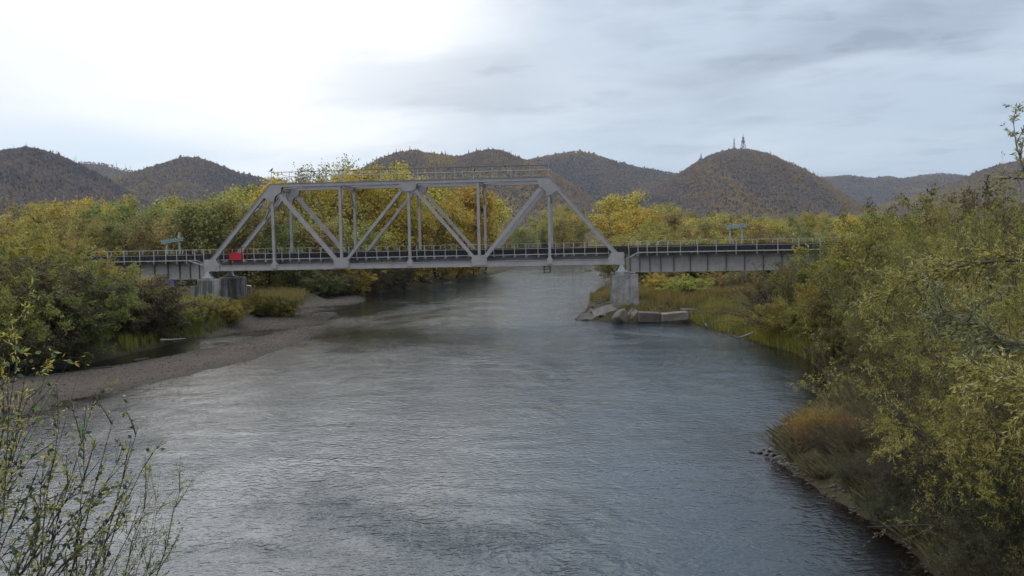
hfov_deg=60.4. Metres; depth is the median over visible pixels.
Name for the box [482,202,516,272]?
willow tree
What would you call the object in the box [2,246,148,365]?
willow shrub
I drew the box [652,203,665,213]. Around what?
willow tree
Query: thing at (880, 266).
willow shrub
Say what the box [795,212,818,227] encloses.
willow tree
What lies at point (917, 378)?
willow shrub
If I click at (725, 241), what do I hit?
willow shrub
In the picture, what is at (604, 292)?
tall grass
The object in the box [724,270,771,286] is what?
willow shrub
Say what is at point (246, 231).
willow tree
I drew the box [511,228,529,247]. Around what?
willow tree
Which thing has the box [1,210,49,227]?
willow tree
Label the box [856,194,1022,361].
willow shrub
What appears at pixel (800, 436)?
willow shrub
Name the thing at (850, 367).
willow shrub
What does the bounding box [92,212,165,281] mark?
willow tree
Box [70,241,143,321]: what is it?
willow shrub
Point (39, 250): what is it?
willow shrub
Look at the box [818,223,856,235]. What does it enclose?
willow tree
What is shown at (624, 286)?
bridge pier
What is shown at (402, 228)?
willow tree
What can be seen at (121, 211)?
willow tree
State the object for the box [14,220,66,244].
willow tree
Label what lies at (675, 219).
willow tree
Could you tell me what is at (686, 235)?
willow shrub
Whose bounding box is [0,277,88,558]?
riverside shrub
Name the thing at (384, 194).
willow tree
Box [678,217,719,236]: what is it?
willow tree
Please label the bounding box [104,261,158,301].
willow shrub
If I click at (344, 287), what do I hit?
willow shrub
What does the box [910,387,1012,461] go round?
willow shrub
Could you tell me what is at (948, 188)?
hillside woodland
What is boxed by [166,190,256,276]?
willow tree
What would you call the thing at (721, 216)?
willow tree
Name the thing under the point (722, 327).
green grass
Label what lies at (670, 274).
willow shrub
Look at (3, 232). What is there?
willow tree
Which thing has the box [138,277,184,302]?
willow shrub
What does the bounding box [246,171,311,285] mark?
willow tree
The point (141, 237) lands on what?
willow tree
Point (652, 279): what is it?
willow shrub
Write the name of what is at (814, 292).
willow shrub
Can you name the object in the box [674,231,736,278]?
willow shrub
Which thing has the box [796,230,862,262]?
willow shrub
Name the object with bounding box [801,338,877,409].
bank grass
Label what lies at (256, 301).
willow shrub
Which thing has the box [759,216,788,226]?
willow tree
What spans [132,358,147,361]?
driftwood
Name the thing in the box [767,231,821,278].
willow shrub
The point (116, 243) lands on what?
willow tree
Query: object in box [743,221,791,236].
willow tree
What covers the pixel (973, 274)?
willow shrub
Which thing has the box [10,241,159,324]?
willow shrub
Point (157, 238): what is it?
willow tree
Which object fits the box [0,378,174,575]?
riverside shrub
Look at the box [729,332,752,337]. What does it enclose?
driftwood
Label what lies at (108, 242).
willow tree
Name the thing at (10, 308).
willow shrub
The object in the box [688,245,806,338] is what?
bush
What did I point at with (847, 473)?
willow shrub
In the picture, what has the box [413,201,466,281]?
willow tree
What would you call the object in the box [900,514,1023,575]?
willow shrub
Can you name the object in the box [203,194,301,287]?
willow tree
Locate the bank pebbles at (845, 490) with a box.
[771,445,947,575]
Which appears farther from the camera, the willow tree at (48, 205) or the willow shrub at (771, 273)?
the willow tree at (48, 205)
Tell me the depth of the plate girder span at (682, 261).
92.09 m
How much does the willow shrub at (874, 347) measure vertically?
5.493 m
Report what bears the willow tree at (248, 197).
on the ground at (106, 376)
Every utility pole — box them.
[161,232,188,293]
[726,223,748,287]
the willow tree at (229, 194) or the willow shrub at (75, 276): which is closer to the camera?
the willow shrub at (75, 276)
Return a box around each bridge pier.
[190,276,246,303]
[608,265,638,307]
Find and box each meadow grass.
[187,280,382,291]
[639,278,818,335]
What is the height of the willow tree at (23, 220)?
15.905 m
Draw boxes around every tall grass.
[105,280,243,352]
[247,283,309,306]
[589,279,770,320]
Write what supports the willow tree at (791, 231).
on the ground at (106, 376)
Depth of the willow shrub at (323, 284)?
131.87 m
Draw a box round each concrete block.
[638,311,660,322]
[660,311,687,321]
[680,308,703,315]
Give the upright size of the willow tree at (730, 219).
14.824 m
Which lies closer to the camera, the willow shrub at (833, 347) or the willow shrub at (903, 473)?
the willow shrub at (903, 473)
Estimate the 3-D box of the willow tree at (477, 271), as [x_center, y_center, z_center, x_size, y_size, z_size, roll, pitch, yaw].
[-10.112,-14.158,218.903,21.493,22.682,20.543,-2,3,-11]
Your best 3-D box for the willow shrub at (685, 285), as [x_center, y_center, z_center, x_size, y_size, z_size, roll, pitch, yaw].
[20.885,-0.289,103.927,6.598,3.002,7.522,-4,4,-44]
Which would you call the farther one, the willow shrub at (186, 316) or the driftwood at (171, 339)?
the willow shrub at (186, 316)
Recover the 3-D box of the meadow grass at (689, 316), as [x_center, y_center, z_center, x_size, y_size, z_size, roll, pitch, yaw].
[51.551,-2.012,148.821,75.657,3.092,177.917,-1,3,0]
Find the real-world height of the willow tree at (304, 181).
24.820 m
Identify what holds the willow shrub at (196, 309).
on the ground at (106, 376)
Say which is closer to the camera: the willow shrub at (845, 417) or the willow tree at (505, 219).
the willow shrub at (845, 417)
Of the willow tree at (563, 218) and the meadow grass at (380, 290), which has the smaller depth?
the meadow grass at (380, 290)
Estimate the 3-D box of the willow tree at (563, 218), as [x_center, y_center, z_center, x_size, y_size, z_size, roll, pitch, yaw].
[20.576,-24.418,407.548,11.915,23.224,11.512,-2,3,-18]
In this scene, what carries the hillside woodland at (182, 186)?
on the hill at (191, 181)
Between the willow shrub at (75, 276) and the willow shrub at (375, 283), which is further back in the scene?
the willow shrub at (375, 283)
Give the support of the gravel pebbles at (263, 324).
on the ground at (106, 376)
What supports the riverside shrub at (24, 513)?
on the ground at (106, 376)
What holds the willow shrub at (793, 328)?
on the ground at (106, 376)
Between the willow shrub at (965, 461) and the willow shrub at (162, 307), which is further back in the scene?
the willow shrub at (162, 307)
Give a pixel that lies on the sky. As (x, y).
(866, 88)
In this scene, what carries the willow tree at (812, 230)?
on the ground at (106, 376)
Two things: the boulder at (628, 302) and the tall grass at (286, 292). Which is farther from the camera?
the tall grass at (286, 292)
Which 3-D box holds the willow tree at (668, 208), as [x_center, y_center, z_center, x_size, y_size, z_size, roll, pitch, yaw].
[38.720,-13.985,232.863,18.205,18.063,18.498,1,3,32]
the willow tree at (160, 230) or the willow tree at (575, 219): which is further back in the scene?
the willow tree at (575, 219)
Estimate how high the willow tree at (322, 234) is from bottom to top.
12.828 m
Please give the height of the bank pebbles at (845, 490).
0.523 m
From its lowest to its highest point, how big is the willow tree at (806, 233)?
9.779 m
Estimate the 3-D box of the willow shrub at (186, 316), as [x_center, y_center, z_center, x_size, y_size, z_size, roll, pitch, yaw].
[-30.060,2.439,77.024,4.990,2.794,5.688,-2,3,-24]
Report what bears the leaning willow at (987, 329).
on the ground at (106, 376)
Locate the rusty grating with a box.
[595,297,604,307]
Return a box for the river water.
[0,265,933,575]
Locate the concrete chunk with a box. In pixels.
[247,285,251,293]
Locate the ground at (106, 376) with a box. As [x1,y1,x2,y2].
[0,266,1011,575]
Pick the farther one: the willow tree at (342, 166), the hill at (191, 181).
the hill at (191, 181)
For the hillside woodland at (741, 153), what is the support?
on the hill at (745, 199)
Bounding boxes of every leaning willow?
[844,229,1023,348]
[864,508,1023,545]
[900,259,1023,384]
[934,346,1023,456]
[983,102,1023,216]
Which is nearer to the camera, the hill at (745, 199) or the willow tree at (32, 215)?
the willow tree at (32, 215)
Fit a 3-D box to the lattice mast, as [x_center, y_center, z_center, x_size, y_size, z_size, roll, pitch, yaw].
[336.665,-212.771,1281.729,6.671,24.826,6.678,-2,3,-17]
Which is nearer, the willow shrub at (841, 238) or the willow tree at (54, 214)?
the willow shrub at (841, 238)
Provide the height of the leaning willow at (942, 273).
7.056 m
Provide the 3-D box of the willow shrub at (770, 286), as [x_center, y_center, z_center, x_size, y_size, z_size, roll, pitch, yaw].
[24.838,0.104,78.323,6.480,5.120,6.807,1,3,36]
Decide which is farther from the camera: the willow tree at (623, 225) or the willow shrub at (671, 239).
the willow tree at (623, 225)
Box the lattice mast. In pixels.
[741,137,745,147]
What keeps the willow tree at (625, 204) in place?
on the ground at (106, 376)
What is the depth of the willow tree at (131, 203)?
163.66 m
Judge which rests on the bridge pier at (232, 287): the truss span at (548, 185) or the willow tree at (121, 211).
the truss span at (548, 185)
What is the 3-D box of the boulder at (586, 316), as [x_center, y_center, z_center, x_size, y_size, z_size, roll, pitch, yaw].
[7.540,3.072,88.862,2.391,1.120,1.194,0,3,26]
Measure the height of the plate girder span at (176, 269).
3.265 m
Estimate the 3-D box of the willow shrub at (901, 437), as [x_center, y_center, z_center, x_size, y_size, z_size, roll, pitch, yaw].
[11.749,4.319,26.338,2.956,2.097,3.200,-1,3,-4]
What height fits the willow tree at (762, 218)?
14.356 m
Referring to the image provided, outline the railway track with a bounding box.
[82,242,836,261]
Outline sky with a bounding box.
[0,0,1023,182]
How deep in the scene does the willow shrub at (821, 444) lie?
28.42 m
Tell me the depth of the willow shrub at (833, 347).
47.04 m
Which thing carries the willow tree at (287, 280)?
on the ground at (106, 376)
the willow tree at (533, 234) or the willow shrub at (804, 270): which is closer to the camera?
the willow shrub at (804, 270)
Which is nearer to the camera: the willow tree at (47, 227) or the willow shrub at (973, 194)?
the willow shrub at (973, 194)
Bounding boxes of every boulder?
[575,313,593,319]
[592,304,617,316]
[612,309,628,322]
[621,300,632,307]
[628,308,637,318]
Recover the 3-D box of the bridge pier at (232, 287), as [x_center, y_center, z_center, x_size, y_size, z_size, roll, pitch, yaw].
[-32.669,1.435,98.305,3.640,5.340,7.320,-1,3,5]
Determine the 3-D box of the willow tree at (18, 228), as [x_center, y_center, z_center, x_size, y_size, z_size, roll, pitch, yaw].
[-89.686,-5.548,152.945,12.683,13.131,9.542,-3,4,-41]
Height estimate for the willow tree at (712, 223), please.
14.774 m
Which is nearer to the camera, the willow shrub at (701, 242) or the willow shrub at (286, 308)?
the willow shrub at (286, 308)
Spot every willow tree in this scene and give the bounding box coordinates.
[0,214,31,236]
[0,218,65,251]
[1,197,77,222]
[1,209,44,231]
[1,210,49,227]
[1,220,26,237]
[10,216,87,242]
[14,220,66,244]
[15,194,77,216]
[16,201,68,227]
[33,193,129,226]
[45,213,129,252]
[51,220,116,255]
[58,211,105,246]
[62,195,126,253]
[71,194,169,252]
[78,219,138,255]
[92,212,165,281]
[100,189,174,253]
[124,218,170,282]
[127,205,174,246]
[143,213,227,284]
[149,211,201,287]
[152,193,239,289]
[153,187,241,208]
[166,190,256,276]
[193,197,287,288]
[194,188,239,207]
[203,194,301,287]
[211,174,315,218]
[235,201,299,286]
[244,172,305,277]
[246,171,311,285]
[256,196,302,284]
[256,219,329,288]
[269,198,343,289]
[287,162,350,282]
[287,218,345,293]
[300,214,381,293]
[301,153,358,225]
[305,163,403,249]
[305,190,385,249]
[308,164,376,222]
[317,159,446,249]
[336,227,395,291]
[343,214,405,282]
[373,177,426,239]
[375,204,431,249]
[381,172,463,270]
[382,209,440,284]
[412,177,473,276]
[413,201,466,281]
[430,201,477,279]
[437,191,511,274]
[440,186,501,274]
[451,205,490,277]
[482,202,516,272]
[493,232,514,247]
[510,226,539,247]
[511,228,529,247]
[517,225,541,247]
[527,209,567,246]
[538,209,581,246]
[542,203,591,246]
[545,211,568,243]
[553,208,587,246]
[563,205,591,244]
[585,188,650,243]
[588,203,664,245]
[623,201,689,222]
[627,195,690,214]
[631,212,686,230]
[631,217,690,244]
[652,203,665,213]
[652,210,687,238]
[665,209,716,232]
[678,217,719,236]
[682,225,714,238]
[687,210,706,228]
[692,212,751,239]
[705,211,731,224]
[709,208,751,222]
[728,214,759,232]
[731,218,775,226]
[737,218,785,240]
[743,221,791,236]
[757,213,785,225]
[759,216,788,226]
[766,226,800,241]
[783,212,836,234]
[794,226,812,242]
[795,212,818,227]
[798,210,836,231]
[799,225,825,240]
[808,228,846,241]
[814,217,838,230]
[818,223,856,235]
[832,213,863,233]
[836,208,895,230]
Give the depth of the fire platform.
95.55 m
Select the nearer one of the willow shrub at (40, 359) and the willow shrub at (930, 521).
the willow shrub at (930, 521)
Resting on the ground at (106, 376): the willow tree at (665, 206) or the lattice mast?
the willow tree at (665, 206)
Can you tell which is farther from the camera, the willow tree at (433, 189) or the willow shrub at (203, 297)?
the willow tree at (433, 189)
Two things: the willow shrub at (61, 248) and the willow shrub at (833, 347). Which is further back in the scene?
the willow shrub at (61, 248)
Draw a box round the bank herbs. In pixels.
[757,319,818,364]
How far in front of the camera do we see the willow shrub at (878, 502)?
22.58 m
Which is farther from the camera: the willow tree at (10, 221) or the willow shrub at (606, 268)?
the willow tree at (10, 221)
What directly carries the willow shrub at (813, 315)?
on the ground at (106, 376)
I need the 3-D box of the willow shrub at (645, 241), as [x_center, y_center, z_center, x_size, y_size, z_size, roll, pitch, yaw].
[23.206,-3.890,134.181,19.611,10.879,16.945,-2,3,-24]
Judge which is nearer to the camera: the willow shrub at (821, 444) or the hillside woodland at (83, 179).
the willow shrub at (821, 444)
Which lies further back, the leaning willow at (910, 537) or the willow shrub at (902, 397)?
the willow shrub at (902, 397)
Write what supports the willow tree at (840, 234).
on the ground at (106, 376)
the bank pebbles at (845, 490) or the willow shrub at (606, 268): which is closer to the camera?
the bank pebbles at (845, 490)
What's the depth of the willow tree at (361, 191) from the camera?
156.95 m
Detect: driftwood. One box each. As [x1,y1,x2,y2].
[85,366,111,369]
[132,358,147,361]
[160,338,185,340]
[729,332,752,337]
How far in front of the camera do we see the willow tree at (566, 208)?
417.24 m
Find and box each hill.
[0,153,116,223]
[82,163,130,178]
[122,160,310,205]
[326,153,599,247]
[534,153,668,202]
[639,153,858,224]
[822,174,963,205]
[880,165,1023,225]
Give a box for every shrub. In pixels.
[0,213,103,338]
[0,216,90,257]
[0,226,74,289]
[0,254,154,362]
[0,268,76,369]
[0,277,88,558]
[0,313,86,375]
[0,348,67,559]
[0,353,90,575]
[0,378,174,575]
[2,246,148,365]
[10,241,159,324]
[22,225,126,265]
[28,241,123,280]
[69,456,206,575]
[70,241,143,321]
[102,265,222,337]
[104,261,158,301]
[111,263,160,290]
[115,286,171,328]
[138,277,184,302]
[159,303,197,329]
[176,297,214,323]
[184,293,203,316]
[190,293,223,316]
[196,294,238,319]
[206,298,254,322]
[228,289,268,314]
[239,293,275,315]
[260,295,304,316]
[264,294,294,314]
[295,269,351,298]
[312,269,362,296]
[329,269,386,294]
[357,268,401,292]
[376,268,410,290]
[388,268,419,287]
[578,226,694,282]
[602,227,711,278]
[638,272,676,288]
[643,271,687,282]
[651,229,722,242]
[656,274,715,293]
[659,233,711,279]
[672,227,721,244]
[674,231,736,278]
[677,230,767,279]
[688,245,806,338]
[696,271,732,286]
[707,229,779,243]
[711,219,817,277]
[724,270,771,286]
[739,277,787,305]
[739,290,818,338]
[750,261,798,307]
[757,247,824,292]
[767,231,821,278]
[767,283,829,341]
[771,247,825,307]
[773,232,829,242]
[774,410,825,438]
[776,423,820,449]
[778,399,845,436]
[787,225,829,242]
[788,216,880,288]
[788,241,1023,575]
[791,180,993,300]
[791,238,833,280]
[793,241,867,346]
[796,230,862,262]
[796,239,896,350]
[799,421,858,455]
[805,231,854,241]
[808,221,982,380]
[810,312,879,370]
[812,197,901,294]
[813,284,930,400]
[823,443,884,487]
[825,210,1022,373]
[827,413,893,457]
[829,190,995,262]
[830,409,867,428]
[831,279,997,404]
[833,152,1023,425]
[834,436,950,504]
[838,482,918,534]
[839,206,1008,318]
[852,170,1023,414]
[854,397,939,463]
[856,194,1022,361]
[861,412,910,444]
[866,286,1023,503]
[869,172,1022,263]
[870,433,968,504]
[874,372,932,421]
[876,469,960,546]
[879,296,1020,424]
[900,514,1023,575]
[902,452,1017,548]
[904,397,1023,533]
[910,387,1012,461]
[911,443,1023,575]
[915,506,1023,575]
[922,188,1023,334]
[923,435,1023,575]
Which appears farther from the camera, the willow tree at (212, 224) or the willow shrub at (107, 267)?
the willow tree at (212, 224)
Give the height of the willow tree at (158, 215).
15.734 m
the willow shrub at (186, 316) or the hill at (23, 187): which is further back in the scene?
the hill at (23, 187)
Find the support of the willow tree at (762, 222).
on the ground at (106, 376)
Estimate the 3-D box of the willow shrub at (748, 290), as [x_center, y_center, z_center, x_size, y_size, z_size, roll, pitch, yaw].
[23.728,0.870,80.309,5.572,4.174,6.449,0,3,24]
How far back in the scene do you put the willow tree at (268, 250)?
142.01 m
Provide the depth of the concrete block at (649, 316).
84.04 m
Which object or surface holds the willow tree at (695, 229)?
on the ground at (106, 376)
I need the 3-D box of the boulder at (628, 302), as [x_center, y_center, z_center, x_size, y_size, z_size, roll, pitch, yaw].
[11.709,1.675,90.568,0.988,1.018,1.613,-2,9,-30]
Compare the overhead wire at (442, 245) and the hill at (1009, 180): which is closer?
the overhead wire at (442, 245)
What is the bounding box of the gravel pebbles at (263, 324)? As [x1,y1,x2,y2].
[0,291,369,413]
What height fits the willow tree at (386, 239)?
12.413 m
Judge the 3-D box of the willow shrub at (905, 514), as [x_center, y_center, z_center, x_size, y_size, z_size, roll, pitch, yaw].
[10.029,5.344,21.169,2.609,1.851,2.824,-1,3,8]
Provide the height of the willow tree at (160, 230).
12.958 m
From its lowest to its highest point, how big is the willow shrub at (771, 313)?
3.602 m
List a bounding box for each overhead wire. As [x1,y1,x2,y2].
[174,227,720,245]
[177,223,724,243]
[183,223,738,242]
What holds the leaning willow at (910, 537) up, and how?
on the ground at (106, 376)
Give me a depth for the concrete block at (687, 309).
84.90 m
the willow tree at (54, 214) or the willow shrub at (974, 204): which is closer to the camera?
the willow shrub at (974, 204)
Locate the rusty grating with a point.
(596, 306)
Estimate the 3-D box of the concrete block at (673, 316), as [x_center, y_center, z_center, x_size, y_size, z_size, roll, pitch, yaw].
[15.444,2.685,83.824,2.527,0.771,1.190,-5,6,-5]
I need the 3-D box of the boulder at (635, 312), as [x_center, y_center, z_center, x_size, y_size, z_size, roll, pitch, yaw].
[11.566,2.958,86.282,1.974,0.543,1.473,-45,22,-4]
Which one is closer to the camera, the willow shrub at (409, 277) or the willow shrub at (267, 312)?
the willow shrub at (267, 312)
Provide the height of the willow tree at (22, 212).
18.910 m
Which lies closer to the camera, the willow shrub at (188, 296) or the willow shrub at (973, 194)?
the willow shrub at (973, 194)
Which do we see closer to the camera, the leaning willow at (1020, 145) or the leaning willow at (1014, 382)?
the leaning willow at (1014, 382)
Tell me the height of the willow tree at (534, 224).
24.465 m
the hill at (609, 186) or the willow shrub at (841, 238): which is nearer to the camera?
the willow shrub at (841, 238)
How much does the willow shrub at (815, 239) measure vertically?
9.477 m
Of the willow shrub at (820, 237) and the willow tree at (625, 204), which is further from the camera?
the willow tree at (625, 204)
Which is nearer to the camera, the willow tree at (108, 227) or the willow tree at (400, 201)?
the willow tree at (108, 227)
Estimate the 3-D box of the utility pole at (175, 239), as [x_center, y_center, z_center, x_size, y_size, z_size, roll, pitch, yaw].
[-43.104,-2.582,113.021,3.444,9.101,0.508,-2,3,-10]
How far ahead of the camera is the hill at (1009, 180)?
1335.32 m
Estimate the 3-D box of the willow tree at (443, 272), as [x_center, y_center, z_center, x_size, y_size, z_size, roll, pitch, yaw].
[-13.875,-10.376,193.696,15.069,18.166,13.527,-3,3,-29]
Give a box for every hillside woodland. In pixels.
[0,145,156,228]
[80,161,135,177]
[111,155,292,204]
[315,148,614,247]
[530,149,676,202]
[608,147,904,227]
[821,173,966,205]
[871,160,1023,231]
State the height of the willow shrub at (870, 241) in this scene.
10.143 m
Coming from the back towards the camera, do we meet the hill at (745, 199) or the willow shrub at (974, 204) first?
the hill at (745, 199)
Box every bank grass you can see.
[764,392,1023,575]
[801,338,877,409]
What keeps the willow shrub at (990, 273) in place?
on the ground at (106, 376)
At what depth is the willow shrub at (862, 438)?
27.61 m
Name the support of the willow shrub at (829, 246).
on the ground at (106, 376)
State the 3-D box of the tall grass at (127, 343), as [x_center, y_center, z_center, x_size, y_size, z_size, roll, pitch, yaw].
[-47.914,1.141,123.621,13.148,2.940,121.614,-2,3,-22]
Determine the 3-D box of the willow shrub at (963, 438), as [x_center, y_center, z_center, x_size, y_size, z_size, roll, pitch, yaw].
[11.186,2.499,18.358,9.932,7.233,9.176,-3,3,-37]
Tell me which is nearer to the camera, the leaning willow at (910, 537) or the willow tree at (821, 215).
the leaning willow at (910, 537)
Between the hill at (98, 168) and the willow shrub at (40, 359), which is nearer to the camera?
the willow shrub at (40, 359)
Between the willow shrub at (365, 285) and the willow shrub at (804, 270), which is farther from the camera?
the willow shrub at (365, 285)
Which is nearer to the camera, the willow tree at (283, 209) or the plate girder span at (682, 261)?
the plate girder span at (682, 261)
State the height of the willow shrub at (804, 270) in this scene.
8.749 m
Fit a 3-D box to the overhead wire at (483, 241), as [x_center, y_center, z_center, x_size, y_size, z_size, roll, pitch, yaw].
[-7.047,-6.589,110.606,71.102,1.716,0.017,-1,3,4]
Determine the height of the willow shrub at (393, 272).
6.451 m
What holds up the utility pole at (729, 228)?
on the ground at (106, 376)
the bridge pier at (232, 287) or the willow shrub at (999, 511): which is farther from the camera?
the bridge pier at (232, 287)
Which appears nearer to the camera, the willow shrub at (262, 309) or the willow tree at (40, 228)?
the willow shrub at (262, 309)
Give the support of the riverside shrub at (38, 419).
on the ground at (106, 376)
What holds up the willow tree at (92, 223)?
on the ground at (106, 376)
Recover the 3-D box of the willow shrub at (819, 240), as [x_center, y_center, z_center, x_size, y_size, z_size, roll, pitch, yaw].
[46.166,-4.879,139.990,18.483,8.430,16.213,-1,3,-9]
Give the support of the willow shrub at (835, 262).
on the ground at (106, 376)
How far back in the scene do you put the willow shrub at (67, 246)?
99.75 m
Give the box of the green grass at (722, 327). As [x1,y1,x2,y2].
[691,293,771,343]
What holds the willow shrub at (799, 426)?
on the ground at (106, 376)
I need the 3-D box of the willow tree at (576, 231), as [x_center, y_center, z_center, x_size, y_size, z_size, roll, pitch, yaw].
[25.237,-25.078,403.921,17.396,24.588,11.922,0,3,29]
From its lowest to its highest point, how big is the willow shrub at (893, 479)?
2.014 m
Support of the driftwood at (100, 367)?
on the ground at (106, 376)
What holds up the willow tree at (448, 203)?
on the ground at (106, 376)
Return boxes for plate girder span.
[66,249,219,279]
[624,237,847,271]
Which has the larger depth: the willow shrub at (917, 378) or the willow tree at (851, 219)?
the willow tree at (851, 219)
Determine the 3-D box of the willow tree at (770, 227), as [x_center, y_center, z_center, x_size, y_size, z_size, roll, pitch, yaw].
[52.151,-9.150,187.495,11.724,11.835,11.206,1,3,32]
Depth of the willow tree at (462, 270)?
202.22 m
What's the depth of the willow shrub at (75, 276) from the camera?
58.92 m
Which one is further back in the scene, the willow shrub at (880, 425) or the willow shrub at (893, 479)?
the willow shrub at (880, 425)
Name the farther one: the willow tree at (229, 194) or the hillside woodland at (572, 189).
the hillside woodland at (572, 189)
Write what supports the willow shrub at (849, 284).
on the ground at (106, 376)
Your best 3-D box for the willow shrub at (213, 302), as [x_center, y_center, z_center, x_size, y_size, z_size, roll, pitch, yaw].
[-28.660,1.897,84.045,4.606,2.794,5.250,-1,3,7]
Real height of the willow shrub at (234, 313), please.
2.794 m
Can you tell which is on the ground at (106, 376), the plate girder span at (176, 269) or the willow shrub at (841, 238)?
the willow shrub at (841, 238)
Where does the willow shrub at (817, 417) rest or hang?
on the ground at (106, 376)
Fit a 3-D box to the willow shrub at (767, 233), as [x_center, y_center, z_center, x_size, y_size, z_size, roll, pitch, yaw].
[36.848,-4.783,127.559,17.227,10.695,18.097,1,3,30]
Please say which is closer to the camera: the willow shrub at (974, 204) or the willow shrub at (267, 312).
the willow shrub at (974, 204)
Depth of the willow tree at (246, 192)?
191.80 m
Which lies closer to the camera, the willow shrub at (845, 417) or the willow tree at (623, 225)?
the willow shrub at (845, 417)
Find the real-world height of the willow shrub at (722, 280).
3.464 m
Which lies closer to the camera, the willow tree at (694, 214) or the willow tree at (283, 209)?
the willow tree at (283, 209)
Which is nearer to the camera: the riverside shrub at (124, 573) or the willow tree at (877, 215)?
the riverside shrub at (124, 573)
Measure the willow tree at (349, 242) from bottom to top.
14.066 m
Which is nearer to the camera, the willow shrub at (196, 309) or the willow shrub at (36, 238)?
the willow shrub at (36, 238)
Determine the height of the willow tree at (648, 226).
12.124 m
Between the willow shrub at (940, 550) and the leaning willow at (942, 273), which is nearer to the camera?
the leaning willow at (942, 273)
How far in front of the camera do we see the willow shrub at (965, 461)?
19.65 m
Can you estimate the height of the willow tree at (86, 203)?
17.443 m
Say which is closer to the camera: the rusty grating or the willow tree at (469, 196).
the rusty grating
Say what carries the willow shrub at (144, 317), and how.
on the ground at (106, 376)
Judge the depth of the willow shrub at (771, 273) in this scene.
79.71 m
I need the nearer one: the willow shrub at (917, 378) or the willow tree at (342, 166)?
the willow shrub at (917, 378)
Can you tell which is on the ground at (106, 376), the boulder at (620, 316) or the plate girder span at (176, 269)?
the boulder at (620, 316)
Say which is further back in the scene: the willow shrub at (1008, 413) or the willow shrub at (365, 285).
the willow shrub at (365, 285)
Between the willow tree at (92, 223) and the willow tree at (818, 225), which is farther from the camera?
the willow tree at (818, 225)
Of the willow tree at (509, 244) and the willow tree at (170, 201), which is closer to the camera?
the willow tree at (170, 201)
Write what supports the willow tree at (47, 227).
on the ground at (106, 376)
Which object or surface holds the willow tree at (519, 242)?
on the ground at (106, 376)
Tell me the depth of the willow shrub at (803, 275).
66.04 m
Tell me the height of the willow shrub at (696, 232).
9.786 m
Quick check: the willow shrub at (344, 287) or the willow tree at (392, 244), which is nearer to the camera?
the willow shrub at (344, 287)
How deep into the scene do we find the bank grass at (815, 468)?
27.82 m
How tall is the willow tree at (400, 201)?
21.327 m
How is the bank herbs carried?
on the ground at (106, 376)
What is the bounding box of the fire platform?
[223,247,249,264]
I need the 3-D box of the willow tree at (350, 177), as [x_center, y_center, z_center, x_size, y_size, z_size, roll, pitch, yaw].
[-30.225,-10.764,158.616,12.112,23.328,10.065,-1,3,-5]
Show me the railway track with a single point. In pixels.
(500, 251)
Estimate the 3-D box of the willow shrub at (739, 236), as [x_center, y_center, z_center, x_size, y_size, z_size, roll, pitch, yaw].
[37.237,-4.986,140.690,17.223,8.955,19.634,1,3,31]
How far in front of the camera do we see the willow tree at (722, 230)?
177.34 m
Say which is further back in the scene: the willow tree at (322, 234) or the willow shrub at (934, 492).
the willow tree at (322, 234)
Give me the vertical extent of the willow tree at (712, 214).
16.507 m
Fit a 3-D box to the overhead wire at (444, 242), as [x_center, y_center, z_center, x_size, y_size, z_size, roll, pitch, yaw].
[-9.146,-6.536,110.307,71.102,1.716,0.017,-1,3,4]
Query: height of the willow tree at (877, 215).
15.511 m
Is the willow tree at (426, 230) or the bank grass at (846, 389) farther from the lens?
the willow tree at (426, 230)
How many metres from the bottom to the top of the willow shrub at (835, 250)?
10.258 m
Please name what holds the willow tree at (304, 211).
on the ground at (106, 376)
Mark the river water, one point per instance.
(522, 421)
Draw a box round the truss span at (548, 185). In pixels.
[204,165,624,277]
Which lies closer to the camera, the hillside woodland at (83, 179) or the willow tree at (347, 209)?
the willow tree at (347, 209)
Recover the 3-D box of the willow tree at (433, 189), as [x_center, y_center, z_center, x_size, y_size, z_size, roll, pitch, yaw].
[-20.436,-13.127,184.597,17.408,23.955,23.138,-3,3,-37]
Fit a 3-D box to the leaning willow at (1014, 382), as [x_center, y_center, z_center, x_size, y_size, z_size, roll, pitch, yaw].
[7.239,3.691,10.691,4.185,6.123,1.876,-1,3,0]
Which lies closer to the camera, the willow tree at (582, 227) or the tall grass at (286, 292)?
the tall grass at (286, 292)
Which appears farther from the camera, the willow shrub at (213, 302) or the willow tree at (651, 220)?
the willow tree at (651, 220)

